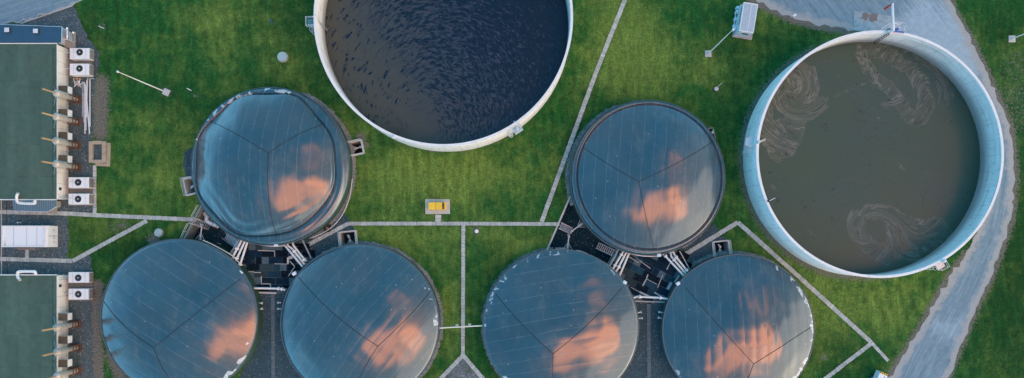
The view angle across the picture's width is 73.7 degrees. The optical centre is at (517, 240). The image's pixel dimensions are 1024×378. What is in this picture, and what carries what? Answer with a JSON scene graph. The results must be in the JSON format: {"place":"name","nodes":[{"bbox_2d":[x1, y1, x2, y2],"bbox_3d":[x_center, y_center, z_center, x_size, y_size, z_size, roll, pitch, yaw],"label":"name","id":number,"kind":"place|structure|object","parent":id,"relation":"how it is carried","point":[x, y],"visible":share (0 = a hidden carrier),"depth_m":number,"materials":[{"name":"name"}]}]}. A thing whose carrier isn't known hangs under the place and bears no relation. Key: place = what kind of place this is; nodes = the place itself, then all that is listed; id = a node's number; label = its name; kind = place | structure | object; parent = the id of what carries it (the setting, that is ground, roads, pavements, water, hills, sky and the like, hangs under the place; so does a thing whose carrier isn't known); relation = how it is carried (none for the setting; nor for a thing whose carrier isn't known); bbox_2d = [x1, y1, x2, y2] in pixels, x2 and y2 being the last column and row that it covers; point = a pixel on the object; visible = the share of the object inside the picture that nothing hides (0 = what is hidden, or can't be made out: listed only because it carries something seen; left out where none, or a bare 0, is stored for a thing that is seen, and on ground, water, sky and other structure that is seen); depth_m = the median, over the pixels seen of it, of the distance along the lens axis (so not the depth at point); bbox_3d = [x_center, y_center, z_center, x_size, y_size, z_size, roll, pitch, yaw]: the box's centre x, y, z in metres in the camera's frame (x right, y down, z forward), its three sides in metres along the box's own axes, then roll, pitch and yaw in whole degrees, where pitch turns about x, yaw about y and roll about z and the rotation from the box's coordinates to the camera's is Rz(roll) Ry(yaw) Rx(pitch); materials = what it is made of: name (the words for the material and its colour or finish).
{"place":"outdoors","nodes":[
{"label":"outdoors","id":0,"kind":"place"},
{"bbox_2d":[0,0,80,23],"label":"road","id":1,"kind":"structure","parent":0,"point":[17,11],"depth_m":109.99,"materials":[{"name":"asphalt"}]},
{"bbox_2d":[0,6,101,377],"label":"gravel yard","id":2,"kind":"structure","parent":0,"point":[69,19],"depth_m":109.99,"materials":[{"name":"gravel"}]},
{"bbox_2d":[1,226,57,246],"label":"white container","id":3,"kind":"object","parent":2,"relation":"on","point":[29,236],"visible":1,"depth_m":107.54,"materials":[{"name":"metal"}]},
{"bbox_2d":[48,226,57,246],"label":"door","id":4,"kind":"structure","parent":3,"relation":"in","point":[52,230],"depth_m":108.58,"materials":[{"name":"white paint"}]},
{"bbox_2d":[0,24,64,45],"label":"blue roofed annex","id":5,"kind":"object","parent":2,"relation":"on","point":[10,33],"visible":0.98,"depth_m":107.00,"materials":[{"name":"metal"}]},
{"bbox_2d":[0,43,68,199],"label":"plant building","id":6,"kind":"structure","parent":2,"relation":"on","point":[28,71],"depth_m":107.20,"materials":[{"name":"green paint"}]},
{"bbox_2d":[15,192,36,204],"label":"flue pipe","id":7,"kind":"object","parent":6,"relation":"on","point":[34,202],"visible":1,"depth_m":106.71,"materials":[{"name":"metal"}]},
{"bbox_2d":[58,132,71,139],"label":"air duct","id":8,"kind":"object","parent":6,"relation":"attached to","point":[65,135],"visible":0.93,"depth_m":107.58,"materials":[{"name":"metal"}]},
{"bbox_2d":[58,155,71,162],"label":"air duct","id":9,"kind":"object","parent":6,"relation":"attached to","point":[67,158],"visible":0.93,"depth_m":107.58,"materials":[{"name":"metal"}]},
{"bbox_2d":[58,86,71,93],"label":"air duct","id":10,"kind":"object","parent":6,"relation":"attached to","point":[67,89],"visible":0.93,"depth_m":107.58,"materials":[{"name":"metal"}]},
{"bbox_2d":[58,109,71,116],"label":"air duct","id":11,"kind":"object","parent":6,"relation":"attached to","point":[67,112],"visible":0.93,"depth_m":107.58,"materials":[{"name":"metal"}]},
{"bbox_2d":[0,274,68,377],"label":"plant building","id":12,"kind":"structure","parent":2,"relation":"on","point":[32,306],"depth_m":107.20,"materials":[{"name":"metal"}]},
{"bbox_2d":[16,270,36,280],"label":"flue pipe","id":13,"kind":"object","parent":12,"relation":"on","point":[24,271],"visible":1,"depth_m":106.70,"materials":[{"name":"metal"}]},
{"bbox_2d":[58,313,71,320],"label":"air duct","id":14,"kind":"object","parent":12,"relation":"attached to","point":[64,316],"visible":1,"depth_m":107.58,"materials":[{"name":"metal"}]},
{"bbox_2d":[58,336,71,343],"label":"air duct","id":15,"kind":"object","parent":12,"relation":"attached to","point":[64,339],"visible":1,"depth_m":107.58,"materials":[{"name":"metal"}]},
{"bbox_2d":[58,359,71,366],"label":"air duct","id":16,"kind":"object","parent":12,"relation":"attached to","point":[64,362],"visible":1,"depth_m":107.58,"materials":[{"name":"metal"}]},
{"bbox_2d":[12,200,60,211],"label":"lean to roof","id":17,"kind":"object","parent":2,"relation":"on","point":[44,205],"visible":0.88,"depth_m":108.50,"materials":[{"name":"metal"}]},
{"bbox_2d":[40,157,80,171],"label":"exhaust stack","id":18,"kind":"object","parent":2,"relation":"on","point":[65,165],"visible":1,"depth_m":106.41,"materials":[{"name":"metal"}]},
{"bbox_2d":[41,111,80,125],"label":"exhaust stack","id":19,"kind":"object","parent":2,"relation":"on","point":[65,119],"visible":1,"depth_m":106.41,"materials":[{"name":"metal"}]},
{"bbox_2d":[41,135,80,149],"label":"exhaust stack","id":20,"kind":"object","parent":2,"relation":"on","point":[65,142],"visible":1,"depth_m":106.39,"materials":[{"name":"metal"}]},
{"bbox_2d":[41,319,80,333],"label":"exhaust stack","id":21,"kind":"object","parent":2,"relation":"on","point":[64,326],"visible":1,"depth_m":106.31,"materials":[{"name":"metal"}]},
{"bbox_2d":[41,88,81,103],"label":"exhaust stack","id":22,"kind":"object","parent":2,"relation":"on","point":[66,96],"visible":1,"depth_m":106.56,"materials":[{"name":"metal"}]},
{"bbox_2d":[41,342,81,358],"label":"exhaust stack","id":23,"kind":"object","parent":2,"relation":"on","point":[65,350],"visible":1,"depth_m":106.44,"materials":[{"name":"metal"}]},
{"bbox_2d":[49,366,81,377],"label":"exhaust stack","id":24,"kind":"object","parent":2,"relation":"on","point":[69,371],"visible":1,"depth_m":106.87,"materials":[{"name":"metal"}]},
{"bbox_2d":[62,27,75,47],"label":"vent platform","id":25,"kind":"structure","parent":2,"relation":"on","point":[69,37],"depth_m":108.88,"materials":[{"name":"metal"}]},
{"bbox_2d":[68,178,91,205],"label":"equipment slab","id":26,"kind":"structure","parent":2,"relation":"on","point":[78,191],"depth_m":109.93,"materials":[{"name":"concrete"}]},
{"bbox_2d":[63,194,93,204],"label":"fan unit","id":27,"kind":"object","parent":26,"relation":"on","point":[81,199],"visible":1,"depth_m":108.56,"materials":[{"name":"white paint"}]},
{"bbox_2d":[65,177,93,188],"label":"fan unit","id":28,"kind":"object","parent":26,"relation":"on","point":[81,182],"visible":1,"depth_m":108.56,"materials":[{"name":"white paint"}]},
{"bbox_2d":[68,48,91,76],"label":"equipment slab","id":29,"kind":"structure","parent":2,"relation":"on","point":[70,61],"depth_m":109.93,"materials":[{"name":"concrete"}]},
{"bbox_2d":[64,64,93,76],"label":"fan unit","id":30,"kind":"object","parent":29,"relation":"on","point":[81,70],"visible":1,"depth_m":108.56,"materials":[{"name":"white paint"}]},
{"bbox_2d":[64,48,93,60],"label":"fan unit","id":31,"kind":"object","parent":29,"relation":"on","point":[81,54],"visible":1,"depth_m":108.56,"materials":[{"name":"white paint"}]},
{"bbox_2d":[68,273,92,300],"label":"equipment slab","id":32,"kind":"structure","parent":2,"relation":"on","point":[80,285],"depth_m":109.93,"materials":[{"name":"concrete"}]},
{"bbox_2d":[63,288,92,299],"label":"fan unit","id":33,"kind":"object","parent":32,"relation":"on","point":[80,293],"visible":1,"depth_m":108.56,"materials":[{"name":"white paint"}]},
{"bbox_2d":[64,272,93,282],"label":"fan unit","id":34,"kind":"object","parent":32,"relation":"on","point":[81,277],"visible":1,"depth_m":108.56,"materials":[{"name":"white paint"}]},
{"bbox_2d":[89,78,90,126],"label":"loose pipe","id":35,"kind":"object","parent":2,"relation":"on","point":[90,102],"visible":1,"depth_m":109.82,"materials":[{"name":"metal"}]},
{"bbox_2d":[89,141,106,162],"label":"valve chamber","id":36,"kind":"object","parent":2,"relation":"in","point":[91,151],"visible":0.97,"depth_m":109.55,"materials":[{"name":"concrete"}]},
{"bbox_2d":[0,219,147,262],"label":"path","id":37,"kind":"structure","parent":0,"point":[101,245],"depth_m":109.96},
{"bbox_2d":[93,165,96,212],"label":"path","id":38,"kind":"structure","parent":0,"point":[94,188],"depth_m":109.96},
{"bbox_2d":[0,210,195,221],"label":"path","id":39,"kind":"structure","parent":0,"point":[103,215],"depth_m":109.96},
{"bbox_2d":[183,147,192,179],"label":"gravel ground","id":40,"kind":"structure","parent":0,"point":[187,160],"depth_m":109.99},
{"bbox_2d":[193,217,237,248],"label":"pit floor","id":41,"kind":"structure","parent":0,"point":[215,234],"depth_m":112.70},
{"bbox_2d":[183,205,239,254],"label":"retaining wall","id":42,"kind":"structure","parent":41,"relation":"on","point":[192,230],"depth_m":110.61,"materials":[{"name":"concrete"}]},
{"bbox_2d":[239,293,300,377],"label":"gravel lane","id":43,"kind":"structure","parent":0,"point":[258,364],"depth_m":109.99,"materials":[{"name":"gravel"}]},
{"bbox_2d":[271,295,274,377],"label":"path","id":44,"kind":"structure","parent":0,"point":[273,336],"depth_m":109.96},
{"bbox_2d":[238,240,312,292],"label":"panel deck","id":45,"kind":"structure","parent":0,"point":[265,260],"depth_m":109.97,"materials":[{"name":"metal"}]},
{"bbox_2d":[242,257,254,263],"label":"cover panel","id":46,"kind":"object","parent":45,"relation":"on","point":[248,260],"visible":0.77,"depth_m":109.91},
{"bbox_2d":[246,264,259,270],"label":"cover panel","id":47,"kind":"object","parent":45,"relation":"on","point":[252,267],"visible":1,"depth_m":109.93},
{"bbox_2d":[248,250,260,256],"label":"cover panel","id":48,"kind":"object","parent":45,"relation":"on","point":[254,253],"visible":1,"depth_m":109.87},
{"bbox_2d":[260,264,272,270],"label":"cover panel","id":49,"kind":"object","parent":45,"relation":"on","point":[266,267],"visible":1,"depth_m":109.90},
{"bbox_2d":[254,287,287,290],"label":"gas pipe","id":50,"kind":"object","parent":45,"relation":"on","point":[276,288],"visible":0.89,"depth_m":108.63,"materials":[{"name":"metal"}]},
{"bbox_2d":[269,257,281,263],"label":"cover panel","id":51,"kind":"object","parent":45,"relation":"on","point":[275,260],"visible":1,"depth_m":109.86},
{"bbox_2d":[275,250,287,256],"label":"cover panel","id":52,"kind":"object","parent":45,"relation":"on","point":[281,253],"visible":0.95,"depth_m":109.91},
{"bbox_2d":[281,271,294,277],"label":"cover panel","id":53,"kind":"object","parent":45,"relation":"on","point":[284,274],"visible":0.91,"depth_m":109.87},
{"bbox_2d":[296,243,309,249],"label":"cover panel","id":54,"kind":"object","parent":45,"relation":"on","point":[301,246],"visible":0.86,"depth_m":109.87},
{"bbox_2d":[302,250,314,256],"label":"cover panel","id":55,"kind":"object","parent":45,"relation":"on","point":[306,254],"visible":0.86,"depth_m":109.87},
{"bbox_2d":[304,211,354,257],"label":"gravel ground","id":56,"kind":"structure","parent":0,"point":[326,243],"depth_m":109.99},
{"bbox_2d":[308,222,557,244],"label":"path","id":57,"kind":"structure","parent":0,"point":[333,231],"depth_m":109.96,"materials":[{"name":"concrete"}]},
{"bbox_2d":[440,355,464,377],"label":"path","id":58,"kind":"structure","parent":0,"point":[452,366],"depth_m":109.96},
{"bbox_2d":[444,360,478,377],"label":"gravel ground","id":59,"kind":"structure","parent":0,"point":[461,369],"depth_m":109.99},
{"bbox_2d":[461,225,464,354],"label":"path","id":60,"kind":"structure","parent":0,"point":[463,288],"depth_m":109.96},
{"bbox_2d":[461,355,484,377],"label":"path","id":61,"kind":"structure","parent":0,"point":[475,370],"depth_m":109.96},
{"bbox_2d":[11,0,1023,377],"bbox_3d":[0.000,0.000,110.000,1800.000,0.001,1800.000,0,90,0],"label":"lawn","id":62,"kind":"structure","parent":0,"point":[121,108],"depth_m":110.00,"materials":[{"name":"green plant"}]},
{"bbox_2d":[95,143,110,165],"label":"concrete apron","id":63,"kind":"object","parent":62,"relation":"on","point":[108,156],"visible":1,"depth_m":109.90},
{"bbox_2d":[116,70,169,95],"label":"lamp post","id":64,"kind":"object","parent":62,"relation":"on","point":[166,92],"visible":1,"depth_m":107.12,"materials":[{"name":"metal"}]},
{"bbox_2d":[100,239,262,377],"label":"dome digester","id":65,"kind":"object","parent":62,"relation":"on","point":[180,308],"visible":0.99,"depth_m":106.06,"materials":[{"name":"blue metal"}]},
{"bbox_2d":[180,176,195,195],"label":"light well","id":66,"kind":"object","parent":62,"relation":"on","point":[187,184],"visible":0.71,"depth_m":110.07,"materials":[{"name":"concrete"}]},
{"bbox_2d":[191,87,352,245],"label":"dome digester","id":67,"kind":"object","parent":62,"relation":"on","point":[271,166],"visible":1,"depth_m":105.80,"materials":[{"name":"blue metal"}]},
{"bbox_2d":[203,212,218,227],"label":"insulated pipe","id":68,"kind":"object","parent":67,"relation":"attached to","point":[208,221],"visible":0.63,"depth_m":110.68,"materials":[{"name":"metal"}]},
{"bbox_2d":[277,52,287,62],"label":"round cover","id":69,"kind":"object","parent":62,"relation":"on","point":[282,57],"visible":1,"depth_m":109.46,"materials":[{"name":"concrete"}]},
{"bbox_2d":[302,92,356,238],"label":"wall","id":70,"kind":"structure","parent":62,"relation":"on","point":[348,137],"depth_m":109.99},
{"bbox_2d":[337,230,357,245],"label":"light well","id":71,"kind":"object","parent":62,"relation":"on","point":[343,238],"visible":0.63,"depth_m":111.00,"materials":[{"name":"concrete"}]},
{"bbox_2d":[347,139,364,156],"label":"light well","id":72,"kind":"object","parent":62,"relation":"on","point":[357,143],"visible":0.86,"depth_m":109.96,"materials":[{"name":"concrete"}]},
{"bbox_2d":[280,244,440,377],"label":"dome digester","id":73,"kind":"object","parent":62,"relation":"on","point":[360,311],"visible":1,"depth_m":105.58,"materials":[{"name":"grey metal"}]},
{"bbox_2d":[318,240,443,377],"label":"gravel border","id":74,"kind":"object","parent":62,"relation":"on","point":[434,288],"visible":0.59,"depth_m":109.99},
{"bbox_2d":[425,199,449,213],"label":"concrete pad","id":75,"kind":"object","parent":62,"relation":"on","point":[446,211],"visible":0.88,"depth_m":109.88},
{"bbox_2d":[428,202,445,209],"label":"yellow cabinet","id":76,"kind":"object","parent":75,"relation":"on","point":[436,205],"visible":1,"depth_m":108.80,"materials":[{"name":"metal"}]},
{"bbox_2d":[314,0,572,151],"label":"slurry tank","id":77,"kind":"object","parent":62,"relation":"on","point":[320,6],"visible":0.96,"depth_m":104.82,"materials":[{"name":"white paint"}]},
{"bbox_2d":[305,16,314,34],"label":"tank platform","id":78,"kind":"structure","parent":77,"relation":"attached to","point":[310,23],"depth_m":104.77,"materials":[{"name":"metal"}]},
{"bbox_2d":[325,0,567,143],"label":"water","id":79,"kind":"structure","parent":77,"relation":"in","point":[442,71],"depth_m":108.60,"materials":[{"name":"liquid"}]},
{"bbox_2d":[508,122,522,137],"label":"tank platform","id":80,"kind":"structure","parent":77,"relation":"attached to","point":[518,125],"depth_m":104.77,"materials":[{"name":"metal"}]},
{"bbox_2d":[5,0,1023,377],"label":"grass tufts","id":81,"kind":"object","parent":62,"relation":"on","point":[511,162],"visible":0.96,"depth_m":109.97,"materials":[{"name":"plant"}]},
{"bbox_2d":[481,247,552,373],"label":"gravel border","id":82,"kind":"object","parent":62,"relation":"on","point":[516,261],"visible":0.42,"depth_m":109.99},
{"bbox_2d":[482,249,638,377],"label":"dome digester","id":83,"kind":"object","parent":62,"relation":"on","point":[560,313],"visible":1,"depth_m":106.08,"materials":[{"name":"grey metal"}]},
{"bbox_2d":[565,105,617,205],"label":"gravel border","id":84,"kind":"object","parent":62,"relation":"on","point":[569,159],"visible":0.59,"depth_m":109.99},
{"bbox_2d":[569,100,725,255],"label":"dome digester","id":85,"kind":"object","parent":62,"relation":"on","point":[647,177],"visible":1,"depth_m":105.85,"materials":[{"name":"blue metal"}]},
{"bbox_2d":[712,240,731,256],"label":"light well","id":86,"kind":"object","parent":62,"relation":"on","point":[725,245],"visible":0.58,"depth_m":110.52,"materials":[{"name":"concrete"}]},
{"bbox_2d":[691,251,775,266],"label":"rim","id":87,"kind":"object","parent":62,"relation":"on","point":[708,256],"visible":0.24,"depth_m":109.99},
{"bbox_2d":[660,254,814,377],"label":"dome digester","id":88,"kind":"object","parent":62,"relation":"on","point":[736,316],"visible":0.99,"depth_m":106.08,"materials":[{"name":"grey metal"}]},
{"bbox_2d":[731,2,757,39],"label":"white kiosk","id":89,"kind":"object","parent":62,"relation":"on","point":[744,20],"visible":0.99,"depth_m":107.40,"materials":[{"name":"metal"}]},
{"bbox_2d":[743,30,1003,277],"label":"slurry tank","id":90,"kind":"object","parent":62,"relation":"on","point":[961,76],"visible":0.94,"depth_m":105.73,"materials":[{"name":"white paint"}]},
{"bbox_2d":[741,137,755,154],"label":"tank platform","id":91,"kind":"structure","parent":90,"relation":"attached to","point":[749,142],"depth_m":105.36,"materials":[{"name":"metal"}]},
{"bbox_2d":[759,42,979,273],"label":"water","id":92,"kind":"structure","parent":90,"relation":"in","point":[869,157],"depth_m":108.60,"materials":[{"name":"liquid"}]},
{"bbox_2d":[881,3,903,34],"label":"filling boom","id":93,"kind":"object","parent":90,"relation":"attached to","point":[891,5],"visible":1,"depth_m":102.68,"materials":[{"name":"white paint"}]},
{"bbox_2d":[925,259,949,270],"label":"tank platform","id":94,"kind":"structure","parent":90,"relation":"attached to","point":[940,265],"depth_m":104.77,"materials":[{"name":"metal"}]},
{"bbox_2d":[870,370,887,377],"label":"trailer","id":95,"kind":"object","parent":62,"relation":"on","point":[878,374],"visible":1,"depth_m":108.00,"materials":[{"name":"white metal"}]},
{"bbox_2d":[550,203,614,262],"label":"pit floor","id":96,"kind":"structure","parent":0,"point":[582,238],"depth_m":112.70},
{"bbox_2d":[546,196,617,265],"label":"retaining wall","id":97,"kind":"structure","parent":96,"relation":"on","point":[611,258],"depth_m":109.88,"materials":[{"name":"concrete"}]},
{"bbox_2d":[540,0,626,221],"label":"path","id":98,"kind":"structure","parent":0,"point":[583,107],"depth_m":109.96,"materials":[{"name":"concrete"}]},
{"bbox_2d":[647,304,650,377],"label":"path","id":99,"kind":"structure","parent":0,"point":[648,340],"depth_m":109.96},
{"bbox_2d":[621,302,677,377],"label":"gravel lane","id":100,"kind":"structure","parent":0,"point":[660,367],"depth_m":109.99,"materials":[{"name":"gravel"}]},
{"bbox_2d":[613,248,688,301],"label":"panel deck","id":101,"kind":"structure","parent":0,"point":[660,273],"depth_m":109.97,"materials":[{"name":"metal"}]},
{"bbox_2d":[624,276,636,287],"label":"cover panel","id":102,"kind":"object","parent":101,"relation":"on","point":[630,281],"visible":0.86,"depth_m":109.89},
{"bbox_2d":[630,264,643,274],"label":"cover panel","id":103,"kind":"object","parent":101,"relation":"on","point":[637,269],"visible":1,"depth_m":109.87,"materials":[{"name":"metal"}]},
{"bbox_2d":[632,273,646,283],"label":"cover panel","id":104,"kind":"object","parent":101,"relation":"on","point":[639,278],"visible":1,"depth_m":109.87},
{"bbox_2d":[635,282,648,293],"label":"cover panel","id":105,"kind":"object","parent":101,"relation":"on","point":[644,288],"visible":1,"depth_m":109.87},
{"bbox_2d":[640,261,653,272],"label":"cover panel","id":106,"kind":"object","parent":101,"relation":"on","point":[645,267],"visible":1,"depth_m":109.93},
{"bbox_2d":[642,270,656,281],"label":"cover panel","id":107,"kind":"object","parent":101,"relation":"on","point":[651,277],"visible":1,"depth_m":109.93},
{"bbox_2d":[650,259,663,269],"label":"cover panel","id":108,"kind":"object","parent":101,"relation":"on","point":[656,264],"visible":1,"depth_m":109.93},
{"bbox_2d":[661,265,675,276],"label":"cover panel","id":109,"kind":"object","parent":101,"relation":"on","point":[670,271],"visible":1,"depth_m":109.91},
{"bbox_2d":[683,223,726,263],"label":"gravel ground","id":110,"kind":"structure","parent":0,"point":[706,249],"depth_m":109.99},
{"bbox_2d":[685,220,871,342],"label":"path","id":111,"kind":"structure","parent":0,"point":[750,233],"depth_m":109.96,"materials":[{"name":"concrete"}]},
{"bbox_2d":[823,342,871,377],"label":"path","id":112,"kind":"structure","parent":0,"point":[846,362],"depth_m":109.96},
{"bbox_2d":[756,0,1014,377],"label":"road","id":113,"kind":"structure","parent":0,"point":[935,343],"depth_m":109.99,"materials":[{"name":"asphalt"}]},
{"bbox_2d":[854,11,890,31],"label":"loading slab","id":114,"kind":"structure","parent":113,"relation":"on","point":[863,21],"depth_m":109.95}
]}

